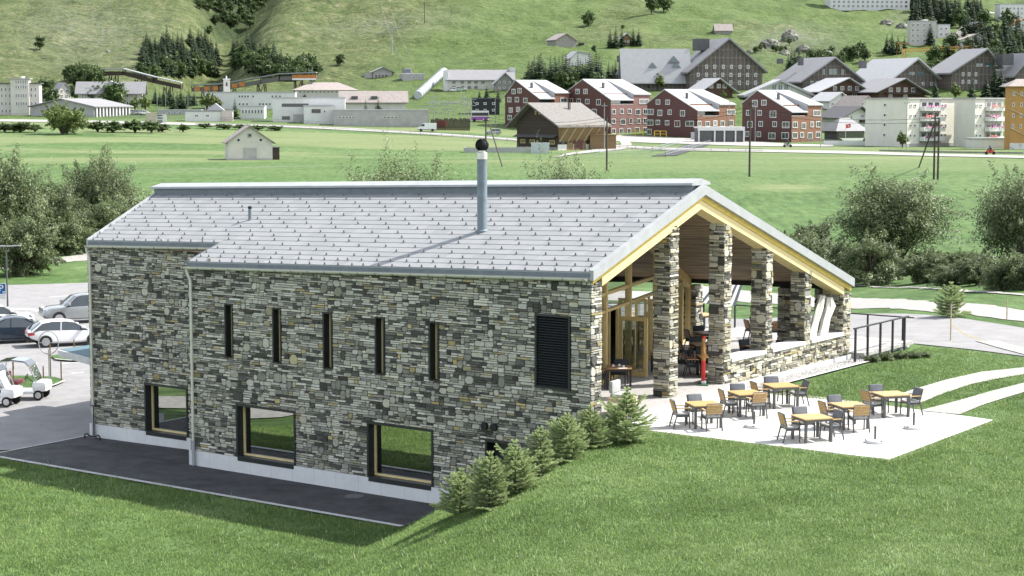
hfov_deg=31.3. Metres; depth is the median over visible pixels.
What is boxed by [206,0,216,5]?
broadleaf tree
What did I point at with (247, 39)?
conifer
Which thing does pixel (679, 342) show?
porch chair
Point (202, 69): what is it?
broadleaf tree
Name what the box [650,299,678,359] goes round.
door
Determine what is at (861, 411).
terrace chair
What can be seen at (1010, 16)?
broadleaf tree
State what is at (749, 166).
utility pole
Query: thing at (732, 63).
hotel
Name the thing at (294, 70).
broadleaf tree
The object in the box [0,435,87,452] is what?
lane joint
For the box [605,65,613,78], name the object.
conifer
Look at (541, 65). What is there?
conifer
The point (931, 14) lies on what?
conifer
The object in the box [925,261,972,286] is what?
shrub
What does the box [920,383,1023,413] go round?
sett path
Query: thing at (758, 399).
terrace chair
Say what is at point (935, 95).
conifer
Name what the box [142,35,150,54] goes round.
conifer
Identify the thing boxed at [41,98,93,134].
round bush
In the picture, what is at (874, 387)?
terrace chair
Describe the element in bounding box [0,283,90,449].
car park
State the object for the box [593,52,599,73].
conifer
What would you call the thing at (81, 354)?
entrance canopy
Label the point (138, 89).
house
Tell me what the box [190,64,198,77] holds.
broadleaf tree
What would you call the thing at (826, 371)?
gravel kerb
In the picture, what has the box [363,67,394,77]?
gabled barn
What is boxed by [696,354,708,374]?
porch table
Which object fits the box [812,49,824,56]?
broadleaf tree
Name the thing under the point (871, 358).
ground shrub
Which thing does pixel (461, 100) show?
substation mast
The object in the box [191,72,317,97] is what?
covered gallery
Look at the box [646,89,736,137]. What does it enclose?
apartment house
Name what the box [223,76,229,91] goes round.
tower
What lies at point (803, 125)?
window
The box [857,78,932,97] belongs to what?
chalet
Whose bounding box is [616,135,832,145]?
forecourt
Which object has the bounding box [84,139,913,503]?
clubhouse
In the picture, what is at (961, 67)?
hotel block
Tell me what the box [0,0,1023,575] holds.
ground
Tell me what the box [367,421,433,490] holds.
window
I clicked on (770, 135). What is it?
window
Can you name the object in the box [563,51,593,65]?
house
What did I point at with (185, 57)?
conifer
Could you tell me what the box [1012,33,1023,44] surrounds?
broadleaf tree
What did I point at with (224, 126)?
bush
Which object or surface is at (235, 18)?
broadleaf tree
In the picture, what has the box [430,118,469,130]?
paling fence
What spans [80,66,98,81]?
broadleaf tree
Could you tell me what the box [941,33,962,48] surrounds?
broadleaf tree
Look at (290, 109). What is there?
factory
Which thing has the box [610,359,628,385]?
porch chair
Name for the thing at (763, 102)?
window
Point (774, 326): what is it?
porch chair
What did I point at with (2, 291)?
parking sign
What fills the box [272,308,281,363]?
slot window
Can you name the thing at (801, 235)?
shrub
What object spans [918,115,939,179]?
utility pole
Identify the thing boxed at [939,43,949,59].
broadleaf tree
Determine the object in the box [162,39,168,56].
conifer
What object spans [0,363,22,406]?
golf cart
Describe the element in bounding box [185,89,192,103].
conifer
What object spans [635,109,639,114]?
window
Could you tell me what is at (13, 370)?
wooden stake
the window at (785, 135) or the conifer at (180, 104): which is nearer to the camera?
the window at (785, 135)
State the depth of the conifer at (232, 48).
904.62 m
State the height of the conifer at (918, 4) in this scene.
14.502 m
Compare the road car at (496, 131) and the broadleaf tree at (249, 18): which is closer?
the road car at (496, 131)
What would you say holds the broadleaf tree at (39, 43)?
on the ground at (784, 190)
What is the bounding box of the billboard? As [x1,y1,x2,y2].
[146,112,166,124]
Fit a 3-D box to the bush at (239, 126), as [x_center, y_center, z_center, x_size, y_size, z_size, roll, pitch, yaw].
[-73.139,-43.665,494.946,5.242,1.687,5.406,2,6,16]
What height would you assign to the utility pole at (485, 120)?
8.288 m
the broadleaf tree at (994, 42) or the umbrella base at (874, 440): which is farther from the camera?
the broadleaf tree at (994, 42)
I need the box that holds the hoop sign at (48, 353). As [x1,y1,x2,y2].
[38,331,58,378]
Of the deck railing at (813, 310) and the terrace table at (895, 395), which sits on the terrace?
the terrace table at (895, 395)
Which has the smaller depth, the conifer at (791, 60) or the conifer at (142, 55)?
the conifer at (791, 60)
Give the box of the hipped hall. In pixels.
[293,82,356,96]
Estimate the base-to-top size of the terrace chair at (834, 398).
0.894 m
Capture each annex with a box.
[240,106,266,118]
[303,105,333,123]
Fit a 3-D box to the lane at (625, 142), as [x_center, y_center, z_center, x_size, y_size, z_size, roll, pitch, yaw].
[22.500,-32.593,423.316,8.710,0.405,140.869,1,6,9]
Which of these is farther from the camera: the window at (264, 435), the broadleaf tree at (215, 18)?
the broadleaf tree at (215, 18)
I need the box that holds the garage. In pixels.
[965,138,1003,147]
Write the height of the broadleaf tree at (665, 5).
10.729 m
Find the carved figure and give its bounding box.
[697,336,709,385]
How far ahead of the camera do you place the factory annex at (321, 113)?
536.84 m
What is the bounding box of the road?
[0,119,1023,157]
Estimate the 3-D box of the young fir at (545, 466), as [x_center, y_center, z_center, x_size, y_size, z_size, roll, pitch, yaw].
[0.825,4.631,51.657,1.403,1.720,1.260,-3,6,-30]
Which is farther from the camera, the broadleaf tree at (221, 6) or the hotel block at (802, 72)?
the broadleaf tree at (221, 6)
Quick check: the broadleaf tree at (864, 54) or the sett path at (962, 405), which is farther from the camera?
the broadleaf tree at (864, 54)
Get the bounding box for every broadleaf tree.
[33,35,45,49]
[37,76,56,100]
[43,86,59,101]
[61,68,67,79]
[64,65,75,76]
[66,72,75,85]
[68,86,78,97]
[70,62,81,70]
[70,66,86,82]
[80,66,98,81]
[85,64,100,69]
[87,81,100,97]
[89,68,107,81]
[97,80,129,103]
[128,95,139,109]
[135,61,146,71]
[137,94,151,109]
[139,65,150,76]
[149,63,163,78]
[155,54,174,70]
[169,61,178,73]
[175,60,186,77]
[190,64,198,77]
[191,52,205,67]
[195,0,203,8]
[197,62,207,75]
[199,91,211,109]
[204,59,216,75]
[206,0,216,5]
[206,2,212,9]
[206,25,213,33]
[207,65,216,76]
[207,93,223,106]
[210,13,220,24]
[215,0,226,8]
[217,1,227,12]
[219,9,228,19]
[222,12,229,22]
[225,0,235,10]
[228,12,239,27]
[228,57,235,69]
[230,56,238,68]
[234,52,242,67]
[235,4,245,14]
[235,43,251,55]
[236,0,245,6]
[240,9,249,19]
[242,13,254,27]
[242,51,251,70]
[247,0,259,14]
[247,53,258,67]
[250,53,267,72]
[250,58,264,74]
[255,0,265,8]
[255,45,271,54]
[259,59,274,76]
[269,63,276,76]
[272,53,284,60]
[273,63,287,76]
[276,58,291,69]
[279,67,289,75]
[281,53,292,66]
[286,66,301,80]
[290,58,307,74]
[291,55,311,74]
[304,63,314,74]
[306,53,316,61]
[313,60,322,73]
[333,53,344,65]
[520,70,536,79]
[537,75,550,81]
[552,69,572,88]
[564,71,581,90]
[579,10,595,26]
[590,73,606,78]
[645,0,660,13]
[655,72,664,90]
[657,0,676,11]
[808,50,816,57]
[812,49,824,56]
[827,45,835,55]
[836,55,845,62]
[838,50,847,57]
[845,45,860,60]
[856,40,866,52]
[858,47,870,59]
[896,130,909,147]
[925,45,944,60]
[926,60,934,67]
[930,57,943,65]
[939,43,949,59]
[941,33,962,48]
[945,44,955,56]
[948,7,972,27]
[949,82,961,97]
[962,37,973,47]
[975,9,994,25]
[985,22,1002,37]
[988,35,1002,51]
[996,47,1006,53]
[999,8,1019,25]
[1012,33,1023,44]
[1012,45,1023,53]
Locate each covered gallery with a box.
[101,68,182,94]
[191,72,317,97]
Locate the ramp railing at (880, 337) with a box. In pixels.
[853,316,908,361]
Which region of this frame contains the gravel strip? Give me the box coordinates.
[757,359,864,388]
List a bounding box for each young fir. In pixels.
[429,467,477,514]
[462,451,513,510]
[494,439,549,492]
[523,426,563,475]
[546,412,590,461]
[571,404,612,447]
[597,387,658,442]
[932,281,970,315]
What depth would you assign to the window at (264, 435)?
66.63 m
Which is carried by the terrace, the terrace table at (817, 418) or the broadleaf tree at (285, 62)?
the terrace table at (817, 418)
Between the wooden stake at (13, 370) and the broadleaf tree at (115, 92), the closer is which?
the wooden stake at (13, 370)
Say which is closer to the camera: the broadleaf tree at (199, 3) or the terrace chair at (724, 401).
the terrace chair at (724, 401)
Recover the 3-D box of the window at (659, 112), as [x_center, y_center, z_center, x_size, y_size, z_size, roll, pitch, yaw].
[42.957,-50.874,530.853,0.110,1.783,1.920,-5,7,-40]
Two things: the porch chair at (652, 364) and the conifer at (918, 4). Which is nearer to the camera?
the porch chair at (652, 364)
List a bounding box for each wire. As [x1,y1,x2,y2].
[488,107,927,122]
[488,111,933,125]
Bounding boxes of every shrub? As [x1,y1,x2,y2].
[776,228,808,240]
[788,217,837,245]
[790,224,834,253]
[812,238,854,274]
[838,228,906,286]
[862,355,879,362]
[869,254,905,279]
[879,351,894,360]
[892,350,910,359]
[893,246,950,283]
[905,250,951,265]
[907,350,922,358]
[920,352,930,357]
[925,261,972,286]
[943,247,998,265]
[948,248,996,284]
[975,252,1023,290]
[1000,250,1023,287]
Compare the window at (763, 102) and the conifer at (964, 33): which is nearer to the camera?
the window at (763, 102)
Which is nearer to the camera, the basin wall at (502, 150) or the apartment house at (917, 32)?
the basin wall at (502, 150)
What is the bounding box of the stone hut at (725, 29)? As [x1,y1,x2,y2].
[712,24,732,34]
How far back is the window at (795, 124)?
483.65 m
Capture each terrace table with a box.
[685,400,722,428]
[727,389,764,416]
[762,382,799,408]
[791,413,832,443]
[829,401,868,429]
[871,390,909,417]
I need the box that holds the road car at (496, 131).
[487,129,500,134]
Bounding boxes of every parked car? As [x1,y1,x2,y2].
[0,304,34,320]
[0,315,34,339]
[24,318,89,347]
[38,292,88,318]
[137,110,147,114]
[448,87,459,91]
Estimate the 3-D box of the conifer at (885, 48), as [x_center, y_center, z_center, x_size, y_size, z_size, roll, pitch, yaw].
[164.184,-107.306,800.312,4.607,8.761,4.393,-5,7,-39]
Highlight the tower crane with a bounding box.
[896,42,983,57]
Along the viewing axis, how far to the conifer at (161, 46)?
817.11 m
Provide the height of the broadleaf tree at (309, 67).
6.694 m
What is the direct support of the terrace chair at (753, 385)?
on the terrace
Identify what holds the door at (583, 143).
in the timber barn at (567, 135)
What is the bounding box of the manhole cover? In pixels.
[345,494,363,498]
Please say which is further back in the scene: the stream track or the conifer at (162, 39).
the conifer at (162, 39)
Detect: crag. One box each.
[760,38,779,48]
[779,50,789,55]
[781,29,798,40]
[796,44,808,51]
[880,19,893,24]
[896,23,906,28]
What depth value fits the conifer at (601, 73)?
648.81 m
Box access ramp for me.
[852,345,908,358]
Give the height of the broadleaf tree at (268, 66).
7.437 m
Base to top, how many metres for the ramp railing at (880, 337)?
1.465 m
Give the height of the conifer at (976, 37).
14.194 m
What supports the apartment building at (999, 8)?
on the ground at (784, 190)
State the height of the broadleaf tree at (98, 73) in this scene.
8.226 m
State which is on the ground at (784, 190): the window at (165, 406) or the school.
the school
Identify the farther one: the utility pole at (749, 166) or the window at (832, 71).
the window at (832, 71)
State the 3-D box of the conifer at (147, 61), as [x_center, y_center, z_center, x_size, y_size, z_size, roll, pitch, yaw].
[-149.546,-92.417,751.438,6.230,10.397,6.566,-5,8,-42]
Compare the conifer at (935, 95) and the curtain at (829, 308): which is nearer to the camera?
the curtain at (829, 308)
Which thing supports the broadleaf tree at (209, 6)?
on the ground at (784, 190)
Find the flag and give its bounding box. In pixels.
[845,124,850,139]
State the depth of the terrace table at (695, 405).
57.80 m
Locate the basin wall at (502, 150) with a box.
[464,147,530,152]
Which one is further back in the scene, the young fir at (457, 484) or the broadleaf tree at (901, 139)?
the broadleaf tree at (901, 139)
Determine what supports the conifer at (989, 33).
on the ground at (784, 190)
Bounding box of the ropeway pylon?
[388,27,394,53]
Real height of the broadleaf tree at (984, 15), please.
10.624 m
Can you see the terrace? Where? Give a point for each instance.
(895, 435)
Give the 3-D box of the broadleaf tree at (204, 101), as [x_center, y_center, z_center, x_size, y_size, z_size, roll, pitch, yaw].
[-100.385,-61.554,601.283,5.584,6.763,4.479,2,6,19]
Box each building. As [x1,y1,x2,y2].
[0,76,43,114]
[158,109,202,114]
[184,103,233,120]
[204,92,296,109]
[825,0,909,10]
[994,4,1023,20]
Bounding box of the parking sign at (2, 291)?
[0,283,5,299]
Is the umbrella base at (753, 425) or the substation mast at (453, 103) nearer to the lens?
the umbrella base at (753, 425)
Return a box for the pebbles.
[745,358,863,388]
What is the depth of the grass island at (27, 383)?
89.23 m
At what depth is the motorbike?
365.31 m
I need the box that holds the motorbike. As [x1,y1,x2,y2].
[985,148,994,154]
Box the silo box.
[531,143,548,152]
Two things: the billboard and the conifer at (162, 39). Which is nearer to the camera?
the billboard
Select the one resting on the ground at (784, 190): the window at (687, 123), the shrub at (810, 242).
the shrub at (810, 242)
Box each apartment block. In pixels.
[864,98,954,146]
[953,98,1004,146]
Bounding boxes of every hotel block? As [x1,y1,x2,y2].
[773,57,865,88]
[856,57,941,87]
[931,48,1003,90]
[996,53,1023,85]
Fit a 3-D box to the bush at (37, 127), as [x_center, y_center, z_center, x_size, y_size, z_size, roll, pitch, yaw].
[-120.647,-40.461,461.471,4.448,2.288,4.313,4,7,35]
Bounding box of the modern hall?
[737,79,814,98]
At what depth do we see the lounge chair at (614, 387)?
58.52 m
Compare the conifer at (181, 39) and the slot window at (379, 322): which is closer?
the slot window at (379, 322)
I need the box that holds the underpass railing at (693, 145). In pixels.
[598,140,710,156]
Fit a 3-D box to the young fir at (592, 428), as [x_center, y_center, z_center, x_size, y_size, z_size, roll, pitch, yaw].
[2.340,4.134,54.492,1.250,1.535,1.412,-2,6,-22]
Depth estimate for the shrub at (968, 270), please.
112.44 m
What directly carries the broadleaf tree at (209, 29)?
on the ground at (784, 190)
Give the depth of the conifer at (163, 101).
620.31 m
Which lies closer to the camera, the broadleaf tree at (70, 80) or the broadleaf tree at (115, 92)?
the broadleaf tree at (115, 92)
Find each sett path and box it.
[889,367,1023,401]
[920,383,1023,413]
[978,341,1023,353]
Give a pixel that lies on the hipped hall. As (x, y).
(322, 89)
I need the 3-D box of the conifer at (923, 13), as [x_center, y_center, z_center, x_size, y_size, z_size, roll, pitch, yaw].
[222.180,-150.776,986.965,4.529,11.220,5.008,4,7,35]
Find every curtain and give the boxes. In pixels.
[810,295,825,337]
[818,297,835,335]
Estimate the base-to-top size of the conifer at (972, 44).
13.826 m
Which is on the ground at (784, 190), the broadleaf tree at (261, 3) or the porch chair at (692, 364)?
the broadleaf tree at (261, 3)
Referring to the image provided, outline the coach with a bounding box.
[471,111,488,121]
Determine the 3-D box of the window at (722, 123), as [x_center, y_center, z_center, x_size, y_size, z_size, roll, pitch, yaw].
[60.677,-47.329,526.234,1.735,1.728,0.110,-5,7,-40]
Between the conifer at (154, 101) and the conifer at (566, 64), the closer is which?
the conifer at (154, 101)
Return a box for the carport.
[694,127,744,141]
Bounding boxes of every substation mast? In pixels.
[421,106,436,122]
[428,94,438,118]
[431,104,446,120]
[448,101,458,118]
[453,89,468,118]
[459,95,469,118]
[460,99,475,117]
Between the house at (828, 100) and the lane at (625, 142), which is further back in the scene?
the house at (828, 100)
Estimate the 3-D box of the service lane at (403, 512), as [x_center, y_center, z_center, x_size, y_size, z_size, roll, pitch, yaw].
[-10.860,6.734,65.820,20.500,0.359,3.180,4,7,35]
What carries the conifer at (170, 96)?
on the ground at (784, 190)
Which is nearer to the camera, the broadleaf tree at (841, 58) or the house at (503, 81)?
the house at (503, 81)
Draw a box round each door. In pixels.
[244,148,256,159]
[567,142,572,149]
[574,140,581,149]
[582,142,585,149]
[619,316,647,376]
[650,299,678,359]
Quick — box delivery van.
[417,123,436,130]
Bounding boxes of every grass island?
[12,375,62,387]
[51,354,69,359]
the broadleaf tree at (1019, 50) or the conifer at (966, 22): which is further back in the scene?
the conifer at (966, 22)
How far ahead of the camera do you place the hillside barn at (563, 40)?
797.79 m
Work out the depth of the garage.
423.20 m
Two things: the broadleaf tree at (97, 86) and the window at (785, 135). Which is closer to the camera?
the window at (785, 135)
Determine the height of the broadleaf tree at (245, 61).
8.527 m
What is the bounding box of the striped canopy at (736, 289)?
[702,285,741,327]
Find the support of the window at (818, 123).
in the apartment house at (769, 127)
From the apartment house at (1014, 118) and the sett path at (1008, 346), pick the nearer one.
the sett path at (1008, 346)
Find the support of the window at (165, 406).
in the clubhouse
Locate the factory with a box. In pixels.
[272,97,345,121]
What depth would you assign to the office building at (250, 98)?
606.96 m
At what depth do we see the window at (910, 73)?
655.12 m
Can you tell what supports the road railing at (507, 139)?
on the ground at (784, 190)
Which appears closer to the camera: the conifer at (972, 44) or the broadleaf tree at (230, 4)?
the conifer at (972, 44)
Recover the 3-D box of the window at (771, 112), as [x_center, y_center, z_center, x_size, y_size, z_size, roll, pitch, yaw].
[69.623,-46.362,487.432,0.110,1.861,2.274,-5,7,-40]
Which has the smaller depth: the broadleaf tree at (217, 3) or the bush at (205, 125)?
the bush at (205, 125)
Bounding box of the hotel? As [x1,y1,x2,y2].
[681,38,767,89]
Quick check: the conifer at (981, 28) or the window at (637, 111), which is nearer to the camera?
the window at (637, 111)
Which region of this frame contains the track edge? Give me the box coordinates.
[879,150,1023,153]
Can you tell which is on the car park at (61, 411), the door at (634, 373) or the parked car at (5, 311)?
the parked car at (5, 311)
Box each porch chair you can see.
[601,368,605,388]
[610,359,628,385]
[650,352,653,373]
[677,340,694,361]
[677,348,690,373]
[683,329,700,349]
[683,351,699,376]
[689,336,701,360]
[692,325,708,339]
[698,348,707,373]
[738,339,749,350]
[743,319,750,338]
[772,321,777,341]
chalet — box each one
[618,33,632,44]
[689,78,739,97]
[803,77,866,95]
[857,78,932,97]
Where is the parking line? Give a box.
[11,308,37,311]
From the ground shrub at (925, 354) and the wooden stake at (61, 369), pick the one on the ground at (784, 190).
the ground shrub at (925, 354)
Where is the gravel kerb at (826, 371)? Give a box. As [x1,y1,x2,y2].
[761,360,872,388]
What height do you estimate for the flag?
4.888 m
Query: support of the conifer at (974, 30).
on the ground at (784, 190)
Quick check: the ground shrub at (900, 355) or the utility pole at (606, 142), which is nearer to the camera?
the ground shrub at (900, 355)
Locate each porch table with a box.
[606,365,631,389]
[689,342,708,361]
[694,331,708,335]
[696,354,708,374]
[702,313,708,328]
[743,345,749,349]
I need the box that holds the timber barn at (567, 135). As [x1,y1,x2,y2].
[505,102,611,149]
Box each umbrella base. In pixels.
[744,411,763,428]
[864,426,885,443]
[904,413,923,429]
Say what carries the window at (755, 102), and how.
in the apartment house at (769, 127)
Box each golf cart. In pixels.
[0,357,51,399]
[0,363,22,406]
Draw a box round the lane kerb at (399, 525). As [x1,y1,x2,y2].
[1,456,402,526]
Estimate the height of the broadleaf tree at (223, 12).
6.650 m
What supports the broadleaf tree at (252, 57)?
on the ground at (784, 190)
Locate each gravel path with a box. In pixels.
[0,254,87,268]
[702,286,1023,320]
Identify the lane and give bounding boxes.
[0,443,441,525]
[55,436,188,463]
[554,140,631,156]
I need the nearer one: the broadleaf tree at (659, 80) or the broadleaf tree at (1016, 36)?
the broadleaf tree at (659, 80)
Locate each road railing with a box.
[8,113,371,126]
[195,123,762,152]
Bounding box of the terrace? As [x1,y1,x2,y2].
[626,390,991,459]
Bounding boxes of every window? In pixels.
[144,382,188,440]
[224,304,233,358]
[235,403,295,468]
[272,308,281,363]
[312,109,320,112]
[322,312,332,369]
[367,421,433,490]
[374,317,384,375]
[428,322,439,381]
[596,99,600,104]
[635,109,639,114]
[639,99,648,103]
[647,109,653,114]
[647,120,653,125]
[657,110,661,115]
[674,121,679,126]
[680,110,684,115]
[685,121,693,125]
[705,121,709,126]
[720,121,724,126]
[727,110,734,114]
[752,100,757,106]
[761,100,766,104]
[768,133,775,138]
[770,111,775,117]
[772,121,776,126]
[778,84,782,89]
[782,122,788,127]
[782,132,788,138]
[792,122,797,127]
[792,132,797,138]
[801,123,805,128]
[807,132,811,138]
[813,110,820,115]
[816,121,820,126]
[828,68,836,74]
[908,71,915,75]
[985,63,992,66]
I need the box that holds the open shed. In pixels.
[589,134,617,149]
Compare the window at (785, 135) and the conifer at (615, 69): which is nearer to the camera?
the window at (785, 135)
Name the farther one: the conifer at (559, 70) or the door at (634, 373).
the conifer at (559, 70)
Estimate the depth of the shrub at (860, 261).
135.39 m
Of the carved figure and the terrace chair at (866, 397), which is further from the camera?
the carved figure
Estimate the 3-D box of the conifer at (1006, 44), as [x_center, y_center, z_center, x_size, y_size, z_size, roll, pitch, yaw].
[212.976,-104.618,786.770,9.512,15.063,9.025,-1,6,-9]
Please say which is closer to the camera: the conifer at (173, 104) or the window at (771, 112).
the window at (771, 112)
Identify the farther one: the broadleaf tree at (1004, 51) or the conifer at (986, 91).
the broadleaf tree at (1004, 51)
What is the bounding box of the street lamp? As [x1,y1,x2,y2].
[0,245,20,306]
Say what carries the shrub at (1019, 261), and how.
on the ground at (784, 190)
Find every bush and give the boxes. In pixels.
[0,122,10,131]
[0,139,61,248]
[0,204,66,276]
[3,122,35,132]
[30,123,44,131]
[32,169,99,251]
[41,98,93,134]
[50,219,97,255]
[58,142,153,222]
[74,188,136,231]
[85,120,105,131]
[103,120,124,132]
[120,119,146,132]
[139,120,161,132]
[156,124,171,131]
[176,123,190,131]
[198,123,212,127]
[214,123,234,128]
[231,124,249,128]
[251,125,267,129]
[265,125,282,130]
[334,127,473,180]
[511,130,612,179]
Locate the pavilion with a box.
[822,118,864,140]
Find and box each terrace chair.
[669,399,690,428]
[686,394,707,423]
[701,403,722,431]
[717,388,737,416]
[729,383,748,411]
[745,392,767,419]
[749,381,770,408]
[763,376,782,403]
[776,412,801,442]
[789,379,809,406]
[791,406,814,436]
[817,400,840,429]
[819,409,844,440]
[827,394,847,423]
[848,404,869,432]
[860,389,882,416]
[868,384,888,412]
[900,387,923,414]
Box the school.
[443,67,515,90]
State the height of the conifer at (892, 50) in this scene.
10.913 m
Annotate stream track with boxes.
[855,284,1023,294]
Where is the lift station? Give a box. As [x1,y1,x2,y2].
[399,68,424,80]
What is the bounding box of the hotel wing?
[618,49,690,90]
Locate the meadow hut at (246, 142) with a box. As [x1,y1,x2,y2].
[221,125,279,159]
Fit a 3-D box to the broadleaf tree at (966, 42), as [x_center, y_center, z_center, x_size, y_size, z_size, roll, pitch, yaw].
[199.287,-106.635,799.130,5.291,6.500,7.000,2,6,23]
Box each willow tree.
[814,162,975,259]
[959,160,1023,261]
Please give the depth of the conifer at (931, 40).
859.47 m
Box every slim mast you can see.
[601,103,607,148]
[906,100,907,149]
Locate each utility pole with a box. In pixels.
[483,118,502,166]
[606,117,607,170]
[747,100,753,176]
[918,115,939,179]
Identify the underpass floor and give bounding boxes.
[653,144,706,155]
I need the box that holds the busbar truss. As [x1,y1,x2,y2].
[426,101,473,103]
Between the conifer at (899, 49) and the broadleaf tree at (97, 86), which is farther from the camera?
the conifer at (899, 49)
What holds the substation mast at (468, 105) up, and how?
on the ground at (784, 190)
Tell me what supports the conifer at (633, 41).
on the ground at (784, 190)
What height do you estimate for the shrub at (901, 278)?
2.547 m
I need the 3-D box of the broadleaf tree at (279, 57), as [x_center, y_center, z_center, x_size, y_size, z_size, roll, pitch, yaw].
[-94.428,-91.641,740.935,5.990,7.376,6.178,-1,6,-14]
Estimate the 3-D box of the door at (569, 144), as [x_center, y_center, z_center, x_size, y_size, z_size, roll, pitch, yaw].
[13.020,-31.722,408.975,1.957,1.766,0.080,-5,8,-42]
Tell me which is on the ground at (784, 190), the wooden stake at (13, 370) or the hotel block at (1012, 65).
the hotel block at (1012, 65)
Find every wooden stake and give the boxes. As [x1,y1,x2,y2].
[12,362,13,378]
[49,344,50,376]
[60,361,61,379]
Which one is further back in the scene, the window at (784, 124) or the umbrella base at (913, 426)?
the window at (784, 124)
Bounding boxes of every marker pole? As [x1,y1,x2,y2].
[950,304,951,339]
[1006,299,1007,319]
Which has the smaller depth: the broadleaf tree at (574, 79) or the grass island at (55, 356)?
the grass island at (55, 356)
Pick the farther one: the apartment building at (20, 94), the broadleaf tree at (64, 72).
the broadleaf tree at (64, 72)
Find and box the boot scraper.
[84,405,100,440]
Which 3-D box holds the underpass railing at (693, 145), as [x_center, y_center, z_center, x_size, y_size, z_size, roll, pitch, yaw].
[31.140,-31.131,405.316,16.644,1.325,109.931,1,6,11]
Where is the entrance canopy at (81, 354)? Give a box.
[58,345,89,364]
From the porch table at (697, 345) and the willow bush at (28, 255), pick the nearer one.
the porch table at (697, 345)
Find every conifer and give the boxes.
[137,37,149,62]
[139,48,145,62]
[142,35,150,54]
[144,52,152,73]
[149,42,155,61]
[150,91,157,103]
[155,41,161,54]
[156,52,159,66]
[156,92,162,105]
[158,31,166,48]
[159,41,163,55]
[161,57,168,75]
[161,96,169,106]
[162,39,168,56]
[165,40,172,56]
[167,32,173,57]
[167,87,173,105]
[168,56,177,76]
[169,62,174,76]
[169,99,178,108]
[170,33,177,53]
[175,30,180,49]
[176,88,188,108]
[177,55,187,77]
[179,34,185,48]
[181,48,192,70]
[181,95,187,108]
[185,26,194,46]
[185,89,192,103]
[186,92,190,105]
[187,54,195,76]
[191,94,198,105]
[194,32,204,51]
[203,28,207,45]
[203,45,208,60]
[205,36,211,53]
[210,55,220,75]
[215,45,223,65]
[229,38,234,53]
[230,35,238,57]
[232,100,240,118]
[245,32,250,48]
[250,36,254,49]
[271,41,276,54]
[484,86,489,97]
[527,62,534,79]
[533,57,544,79]
[535,53,546,73]
[539,63,548,79]
[548,56,558,76]
[548,63,554,83]
[552,57,561,80]
[563,54,569,71]
[574,55,582,78]
[581,57,586,78]
[585,56,595,77]
[586,56,591,72]
[586,57,594,78]
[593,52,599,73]
[595,63,607,78]
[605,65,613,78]
[606,32,614,47]
[610,66,615,78]
[611,30,621,48]
[612,62,617,78]
[619,32,626,46]
[630,31,636,44]
[635,30,642,44]
[787,51,795,67]
[790,48,795,63]
[881,35,889,51]
[887,34,896,54]
[894,36,902,53]
[901,37,907,48]
[904,0,915,20]
[910,1,920,20]
[914,0,921,11]
[921,6,925,17]
[925,0,929,13]
[925,23,935,44]
[928,4,936,20]
[929,80,939,97]
[932,3,938,16]
[934,3,944,23]
[938,0,947,13]
[942,4,945,17]
[943,0,951,23]
[949,10,956,25]
[959,11,967,31]
[961,24,967,36]
[962,13,972,33]
[966,75,976,97]
[969,3,976,22]
[969,35,976,48]
[971,15,978,33]
[973,0,980,14]
[973,29,979,47]
[978,19,986,35]
[980,74,993,97]
[981,28,989,47]
[986,23,994,45]
[987,61,998,95]
[992,65,1005,97]
[999,11,1008,40]
[1001,28,1012,53]
[1004,19,1010,39]
[1009,37,1017,53]
[1013,7,1022,32]
[1013,18,1019,34]
[1015,34,1022,48]
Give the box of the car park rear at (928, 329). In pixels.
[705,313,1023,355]
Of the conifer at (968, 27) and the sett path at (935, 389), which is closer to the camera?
the sett path at (935, 389)
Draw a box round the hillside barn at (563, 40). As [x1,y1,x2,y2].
[545,33,577,47]
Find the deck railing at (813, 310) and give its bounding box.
[703,303,914,340]
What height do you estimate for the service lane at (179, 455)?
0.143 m
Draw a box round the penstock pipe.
[414,68,446,98]
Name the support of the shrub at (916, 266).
on the ground at (784, 190)
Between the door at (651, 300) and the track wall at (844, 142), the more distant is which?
the track wall at (844, 142)
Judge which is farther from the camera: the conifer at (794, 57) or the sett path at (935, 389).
the conifer at (794, 57)
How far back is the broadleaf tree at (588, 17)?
884.01 m
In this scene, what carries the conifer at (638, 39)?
on the ground at (784, 190)
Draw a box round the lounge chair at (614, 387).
[607,379,637,420]
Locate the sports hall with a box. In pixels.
[27,98,133,116]
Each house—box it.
[54,83,70,98]
[75,81,147,106]
[339,91,408,108]
[471,98,499,114]
[491,72,513,91]
[504,80,569,124]
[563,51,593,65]
[567,79,650,133]
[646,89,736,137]
[741,90,823,141]
[811,92,845,108]
[822,106,865,131]
[834,95,870,108]
[907,19,936,45]
[936,24,950,37]
[945,31,962,36]
[955,33,988,47]
[999,79,1023,148]
[1009,19,1023,30]
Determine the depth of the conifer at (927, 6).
1004.71 m
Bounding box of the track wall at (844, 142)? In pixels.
[824,141,864,144]
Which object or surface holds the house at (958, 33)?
on the ground at (784, 190)
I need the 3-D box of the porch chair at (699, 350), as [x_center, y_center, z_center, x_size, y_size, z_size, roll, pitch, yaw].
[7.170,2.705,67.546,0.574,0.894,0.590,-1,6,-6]
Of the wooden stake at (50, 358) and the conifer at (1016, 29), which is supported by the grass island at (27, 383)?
the wooden stake at (50, 358)
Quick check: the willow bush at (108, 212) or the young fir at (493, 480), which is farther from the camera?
the willow bush at (108, 212)
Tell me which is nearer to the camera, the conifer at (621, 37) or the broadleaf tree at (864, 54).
the broadleaf tree at (864, 54)
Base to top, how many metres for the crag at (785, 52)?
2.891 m

